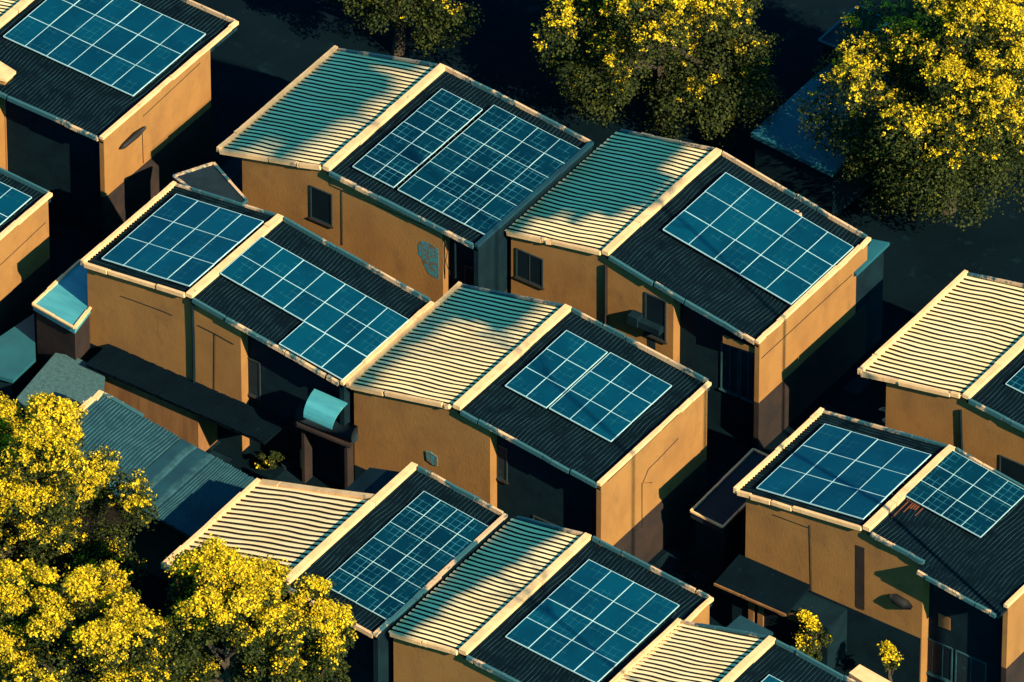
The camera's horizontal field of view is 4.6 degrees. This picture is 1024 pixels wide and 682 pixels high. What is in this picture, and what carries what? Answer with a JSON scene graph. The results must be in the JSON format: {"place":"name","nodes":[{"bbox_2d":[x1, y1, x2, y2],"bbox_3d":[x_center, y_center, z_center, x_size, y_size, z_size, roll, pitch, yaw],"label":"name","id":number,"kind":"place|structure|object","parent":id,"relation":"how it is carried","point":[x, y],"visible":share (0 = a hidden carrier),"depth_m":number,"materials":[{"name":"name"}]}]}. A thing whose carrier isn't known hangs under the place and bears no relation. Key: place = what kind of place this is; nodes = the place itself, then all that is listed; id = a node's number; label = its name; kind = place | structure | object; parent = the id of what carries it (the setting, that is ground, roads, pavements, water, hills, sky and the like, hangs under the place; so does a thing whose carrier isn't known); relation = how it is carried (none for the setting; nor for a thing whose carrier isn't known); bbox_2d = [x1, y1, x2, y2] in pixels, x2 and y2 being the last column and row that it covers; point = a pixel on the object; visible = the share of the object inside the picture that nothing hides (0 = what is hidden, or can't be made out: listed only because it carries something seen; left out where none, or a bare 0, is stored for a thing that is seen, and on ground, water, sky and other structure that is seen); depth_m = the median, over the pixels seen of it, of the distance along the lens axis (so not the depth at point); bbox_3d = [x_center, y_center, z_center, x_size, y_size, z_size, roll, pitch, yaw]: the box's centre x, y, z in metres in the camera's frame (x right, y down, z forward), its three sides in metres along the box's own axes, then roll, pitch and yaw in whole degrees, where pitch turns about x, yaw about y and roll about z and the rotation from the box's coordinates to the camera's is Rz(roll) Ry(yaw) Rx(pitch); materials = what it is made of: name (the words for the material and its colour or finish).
{"place":"outdoors","nodes":[
{"label":"outdoors","id":0,"kind":"place"},
{"bbox_2d":[0,314,35,405],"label":"shed","id":1,"kind":"structure","parent":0,"point":[17,353],"depth_m":595.67,"materials":[{"name":"teal metal"}]},
{"bbox_2d":[0,167,52,335],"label":"house","id":2,"kind":"structure","parent":0,"point":[25,279],"depth_m":598.44,"materials":[{"name":"orange paint"}]},
{"bbox_2d":[0,182,31,224],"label":"solar array","id":3,"kind":"object","parent":2,"relation":"on","point":[12,201],"visible":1,"depth_m":597.77,"materials":[{"name":"blue glass"}]},
{"bbox_2d":[45,390,254,583],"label":"house","id":4,"kind":"structure","parent":0,"point":[194,488],"depth_m":586.20,"materials":[{"name":"grey metal"}]},
{"bbox_2d":[220,156,242,191],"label":"pavement","id":5,"kind":"structure","parent":0,"point":[233,172],"depth_m":610.18,"materials":[{"name":"black asphalt"}]},
{"bbox_2d":[205,441,329,487],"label":"pavement","id":6,"kind":"structure","parent":0,"point":[248,458],"depth_m":592.58,"materials":[{"name":"concrete"}]},
{"bbox_2d":[293,421,354,488],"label":"tank stand","id":7,"kind":"object","parent":6,"relation":"on","point":[308,431],"visible":0.88,"depth_m":589.87,"materials":[{"name":"brown wood"}]},
{"bbox_2d":[303,389,346,429],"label":"awning","id":8,"kind":"object","parent":7,"relation":"on","point":[323,409],"visible":1,"depth_m":587.23,"materials":[{"name":"teal metal"}]},
{"bbox_2d":[295,403,357,442],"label":"roof slab","id":9,"kind":"object","parent":7,"relation":"on","point":[348,431],"visible":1,"depth_m":588.45,"materials":[{"name":"metal"}]},
{"bbox_2d":[161,462,507,681],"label":"house","id":10,"kind":"structure","parent":0,"point":[324,533],"depth_m":577.79,"materials":[{"name":"ochre plaster"},{"name":"corrugated metal"},{"name":"glass"}]},
{"bbox_2d":[326,491,488,619],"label":"solar array","id":11,"kind":"object","parent":10,"relation":"on","point":[402,558],"visible":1,"depth_m":575.53,"materials":[{"name":"blue glass"}]},
{"bbox_2d":[217,45,593,302],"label":"house","id":12,"kind":"structure","parent":0,"point":[304,142],"depth_m":599.55,"materials":[{"name":"beige metal"}]},
{"bbox_2d":[308,185,333,228],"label":"window","id":13,"kind":"structure","parent":12,"relation":"in","point":[321,212],"depth_m":598.98,"materials":[{"name":"black glass"}]},
{"bbox_2d":[352,89,482,187],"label":"solar array","id":14,"kind":"object","parent":12,"relation":"on","point":[402,151],"visible":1,"depth_m":599.21,"materials":[{"name":"blue glass"}]},
{"bbox_2d":[464,265,473,285],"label":"window","id":15,"kind":"structure","parent":12,"relation":"in","point":[469,271],"depth_m":596.35,"materials":[{"name":"black glass"}]},
{"bbox_2d":[397,105,579,234],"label":"solar array","id":16,"kind":"object","parent":12,"relation":"on","point":[488,169],"visible":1,"depth_m":597.92,"materials":[{"name":"blue glass"}]},
{"bbox_2d":[0,0,1023,681],"bbox_3d":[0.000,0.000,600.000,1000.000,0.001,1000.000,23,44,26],"label":"ground","id":17,"kind":"structure","parent":0,"point":[264,54],"depth_m":614.28,"materials":[{"name":"black asphalt"}]},
{"bbox_2d":[0,61,15,176],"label":"annex","id":18,"kind":"object","parent":17,"relation":"on","point":[7,73],"visible":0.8,"depth_m":605.12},
{"bbox_2d":[16,353,104,425],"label":"shed","id":19,"kind":"structure","parent":17,"relation":"on","point":[78,380],"depth_m":593.46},
{"bbox_2d":[32,259,91,371],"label":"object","id":20,"kind":"object","parent":17,"relation":"on","point":[61,308],"visible":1,"depth_m":595.03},
{"bbox_2d":[0,391,159,606],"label":"flowering tree","id":21,"kind":"object","parent":17,"relation":"on","point":[41,440],"visible":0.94,"depth_m":577.81,"materials":[{"name":"yellow plant"}]},
{"bbox_2d":[0,554,178,681],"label":"flowering tree","id":22,"kind":"object","parent":17,"relation":"on","point":[30,625],"visible":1,"depth_m":568.98,"materials":[{"name":"yellow plant"}]},
{"bbox_2d":[0,0,238,240],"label":"house","id":23,"kind":"structure","parent":17,"relation":"on","point":[106,160],"depth_m":605.75,"materials":[{"name":"orange paint"}]},
{"bbox_2d":[3,0,205,95],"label":"solar array","id":24,"kind":"object","parent":23,"relation":"on","point":[131,47],"visible":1,"depth_m":607.42,"materials":[{"name":"blue glass"}]},
{"bbox_2d":[172,162,247,203],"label":"lean to","id":25,"kind":"object","parent":17,"relation":"on","point":[212,177],"visible":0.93,"depth_m":600.74,"materials":[{"name":"grey metal"}]},
{"bbox_2d":[140,534,321,681],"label":"flowering tree","id":26,"kind":"object","parent":17,"relation":"on","point":[222,583],"visible":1,"depth_m":568.30,"materials":[{"name":"yellow plant"}]},
{"bbox_2d":[80,181,433,489],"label":"house","id":27,"kind":"structure","parent":17,"relation":"on","point":[206,361],"depth_m":591.90,"materials":[{"name":"ochre plaster"},{"name":"corrugated metal"},{"name":"timber"}]},
{"bbox_2d":[102,194,263,286],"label":"solar array","id":28,"kind":"object","parent":27,"relation":"on","point":[183,240],"visible":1,"depth_m":593.33,"materials":[{"name":"blue glass"}]},
{"bbox_2d":[247,357,261,400],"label":"window","id":29,"kind":"structure","parent":27,"relation":"in","point":[254,370],"depth_m":591.20,"materials":[{"name":"grey glass"}]},
{"bbox_2d":[220,236,408,356],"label":"solar array","id":30,"kind":"object","parent":27,"relation":"on","point":[306,291],"visible":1,"depth_m":590.52,"materials":[{"name":"blue glass"}]},
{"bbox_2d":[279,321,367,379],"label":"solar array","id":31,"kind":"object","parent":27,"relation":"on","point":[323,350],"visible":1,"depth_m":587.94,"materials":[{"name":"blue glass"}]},
{"bbox_2d":[254,450,285,469],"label":"bush","id":32,"kind":"object","parent":17,"relation":"on","point":[263,462],"visible":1,"depth_m":592.12,"materials":[{"name":"green plant"}]},
{"bbox_2d":[280,461,298,469],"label":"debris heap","id":33,"kind":"object","parent":17,"relation":"on","point":[285,465],"visible":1,"depth_m":592.52,"materials":[{"name":"black"}]},
{"bbox_2d":[239,573,357,681],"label":"flowering tree","id":34,"kind":"object","parent":17,"relation":"on","point":[327,643],"visible":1,"depth_m":569.59,"materials":[{"name":"yellow plant"}]},
{"bbox_2d":[312,465,340,486],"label":"wall","id":35,"kind":"structure","parent":17,"relation":"on","point":[327,475],"depth_m":591.73,"materials":[{"name":"black"}]},
{"bbox_2d":[325,0,484,56],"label":"flowering tree","id":36,"kind":"object","parent":17,"relation":"on","point":[441,23],"visible":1,"depth_m":613.98,"materials":[{"name":"yellow plant"}]},
{"bbox_2d":[346,281,710,562],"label":"house","id":37,"kind":"structure","parent":17,"relation":"on","point":[433,393],"depth_m":585.66,"materials":[{"name":"ochre plaster"},{"name":"corrugated metal"},{"name":"glass"}]},
{"bbox_2d":[496,444,508,484],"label":"window","id":38,"kind":"structure","parent":37,"relation":"in","point":[502,452],"depth_m":584.53,"materials":[{"name":"black glass"}]},
{"bbox_2d":[533,515,554,524],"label":"window","id":39,"kind":"structure","parent":37,"relation":"in","point":[534,517],"depth_m":584.96,"materials":[{"name":"grey glass"}]},
{"bbox_2d":[505,330,671,441],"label":"solar array","id":40,"kind":"object","parent":37,"relation":"on","point":[610,397],"visible":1,"depth_m":585.04,"materials":[{"name":"blue glass"}]},
{"bbox_2d":[530,0,786,147],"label":"flowering tree","id":41,"kind":"object","parent":17,"relation":"on","point":[617,32],"visible":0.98,"depth_m":608.56,"materials":[{"name":"yellow plant"}]},
{"bbox_2d":[505,129,870,450],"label":"house","id":42,"kind":"structure","parent":17,"relation":"on","point":[590,237],"depth_m":594.14,"materials":[{"name":"beige metal"}]},
{"bbox_2d":[514,248,543,289],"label":"window","id":43,"kind":"structure","parent":42,"relation":"in","point":[529,267],"depth_m":596.06,"materials":[{"name":"black glass"}]},
{"bbox_2d":[643,292,666,344],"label":"window","id":44,"kind":"structure","parent":42,"relation":"in","point":[655,307],"depth_m":592.58,"materials":[{"name":"black glass"}]},
{"bbox_2d":[719,340,739,397],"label":"window","id":45,"kind":"structure","parent":42,"relation":"in","point":[729,373],"depth_m":592.43,"materials":[{"name":"black glass"}]},
{"bbox_2d":[738,349,754,404],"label":"window","id":46,"kind":"structure","parent":42,"relation":"in","point":[747,359],"depth_m":592.00,"materials":[{"name":"black glass"}]},
{"bbox_2d":[663,172,853,304],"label":"solar array","id":47,"kind":"object","parent":42,"relation":"on","point":[761,240],"visible":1,"depth_m":594.13,"materials":[{"name":"blue glass"}]},
{"bbox_2d":[690,448,768,579],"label":"canopy","id":48,"kind":"object","parent":17,"relation":"on","point":[718,512],"visible":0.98,"depth_m":585.26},
{"bbox_2d":[791,607,833,660],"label":"flowering bush","id":49,"kind":"object","parent":17,"relation":"on","point":[807,642],"visible":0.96,"depth_m":579.06,"materials":[{"name":"yellow plant"}]},
{"bbox_2d":[751,29,932,216],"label":"shed","id":50,"kind":"structure","parent":17,"relation":"on","point":[787,156],"depth_m":607.51,"materials":[{"name":"blue metal"}]},
{"bbox_2d":[818,4,889,66],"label":"shed","id":51,"kind":"structure","parent":17,"relation":"on","point":[828,39],"depth_m":611.78,"materials":[{"name":"blue metal"}]},
{"bbox_2d":[714,407,1023,681],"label":"house","id":52,"kind":"structure","parent":17,"relation":"on","point":[932,596],"depth_m":578.65,"materials":[{"name":"painted plaster"},{"name":"corrugated metal"},{"name":"glass"}]},
{"bbox_2d":[748,601,802,646],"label":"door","id":53,"kind":"structure","parent":52,"relation":"in","point":[781,626],"depth_m":581.12,"materials":[{"name":"glass"}]},
{"bbox_2d":[756,424,930,519],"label":"solar array","id":54,"kind":"object","parent":52,"relation":"on","point":[844,471],"visible":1,"depth_m":580.22,"materials":[{"name":"blue glass"}]},
{"bbox_2d":[926,638,952,681],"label":"window","id":55,"kind":"structure","parent":52,"relation":"in","point":[939,655],"depth_m":579.27,"materials":[{"name":"black glass"}]},
{"bbox_2d":[938,613,949,629],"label":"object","id":56,"kind":"structure","parent":52,"relation":"in","point":[943,621],"depth_m":577.72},
{"bbox_2d":[902,450,1023,537],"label":"solar array","id":57,"kind":"object","parent":52,"relation":"on","point":[969,495],"visible":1,"depth_m":578.69,"materials":[{"name":"blue glass"}]},
{"bbox_2d":[954,650,986,681],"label":"window","id":58,"kind":"structure","parent":52,"relation":"in","point":[968,668],"depth_m":578.43,"materials":[{"name":"grey glass"}]},
{"bbox_2d":[854,239,889,353],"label":"lean to","id":59,"kind":"object","parent":17,"relation":"on","point":[868,273],"visible":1,"depth_m":597.17,"materials":[{"name":"painted plaster"},{"name":"metal"}]},
{"bbox_2d":[877,640,903,681],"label":"tree","id":60,"kind":"object","parent":17,"relation":"on","point":[891,657],"visible":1,"depth_m":578.09,"materials":[{"name":"yellow plant"}]},
{"bbox_2d":[794,0,1023,230],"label":"flowering tree","id":61,"kind":"object","parent":17,"relation":"on","point":[945,126],"visible":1,"depth_m":600.70,"materials":[{"name":"yellow plant"}]},
{"bbox_2d":[389,516,713,681],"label":"house","id":62,"kind":"structure","parent":0,"point":[461,622],"depth_m":572.92,"materials":[{"name":"beige metal"}]},
{"bbox_2d":[505,559,678,681],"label":"solar array","id":63,"kind":"object","parent":62,"relation":"on","point":[590,620],"visible":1,"depth_m":571.71,"materials":[{"name":"blue glass"}]},
{"bbox_2d":[706,468,726,493],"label":"pavement","id":64,"kind":"structure","parent":0,"point":[712,475],"depth_m":591.96,"materials":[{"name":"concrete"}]},
{"bbox_2d":[610,618,856,681],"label":"house","id":65,"kind":"structure","parent":0,"point":[689,651],"depth_m":568.62,"materials":[{"name":"beige metal"}]},
{"bbox_2d":[761,675,781,681],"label":"solar array","id":66,"kind":"object","parent":65,"relation":"on","point":[769,678],"visible":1,"depth_m":566.99,"materials":[{"name":"blue glass"}]},
{"bbox_2d":[652,374,885,623],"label":"pavement","id":67,"kind":"structure","parent":0,"point":[840,400],"depth_m":588.38,"materials":[{"name":"black asphalt"}]},
{"bbox_2d":[857,270,1023,484],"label":"house","id":68,"kind":"structure","parent":0,"point":[945,364],"depth_m":586.70,"materials":[{"name":"beige metal"}]},
{"bbox_2d":[879,407,885,422],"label":"wall fixture","id":69,"kind":"object","parent":68,"relation":"attached to","point":[882,409],"visible":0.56,"depth_m":588.33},
{"bbox_2d":[999,455,1023,484],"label":"window","id":70,"kind":"structure","parent":68,"relation":"in","point":[1013,469],"depth_m":584.82,"materials":[{"name":"black glass"}]},
{"bbox_2d":[1005,366,1023,393],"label":"solar array","id":71,"kind":"object","parent":68,"relation":"on","point":[1016,381],"visible":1,"depth_m":584.89,"materials":[{"name":"blue glass"}]},
{"bbox_2d":[972,264,1023,283],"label":"pavement","id":72,"kind":"structure","parent":0,"point":[981,269],"depth_m":603.92,"materials":[{"name":"black asphalt"}]},
{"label":"pavement","id":73,"kind":"structure","parent":0,"visible":0},
{"bbox_2d":[727,615,772,635],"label":"shed","id":74,"kind":"structure","parent":73,"relation":"on","point":[740,622],"depth_m":578.61,"materials":[{"name":"metal"}]},
{"bbox_2d":[849,664,889,681],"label":"annex","id":75,"kind":"object","parent":73,"relation":"on","point":[859,673],"visible":1,"depth_m":569.69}
]}

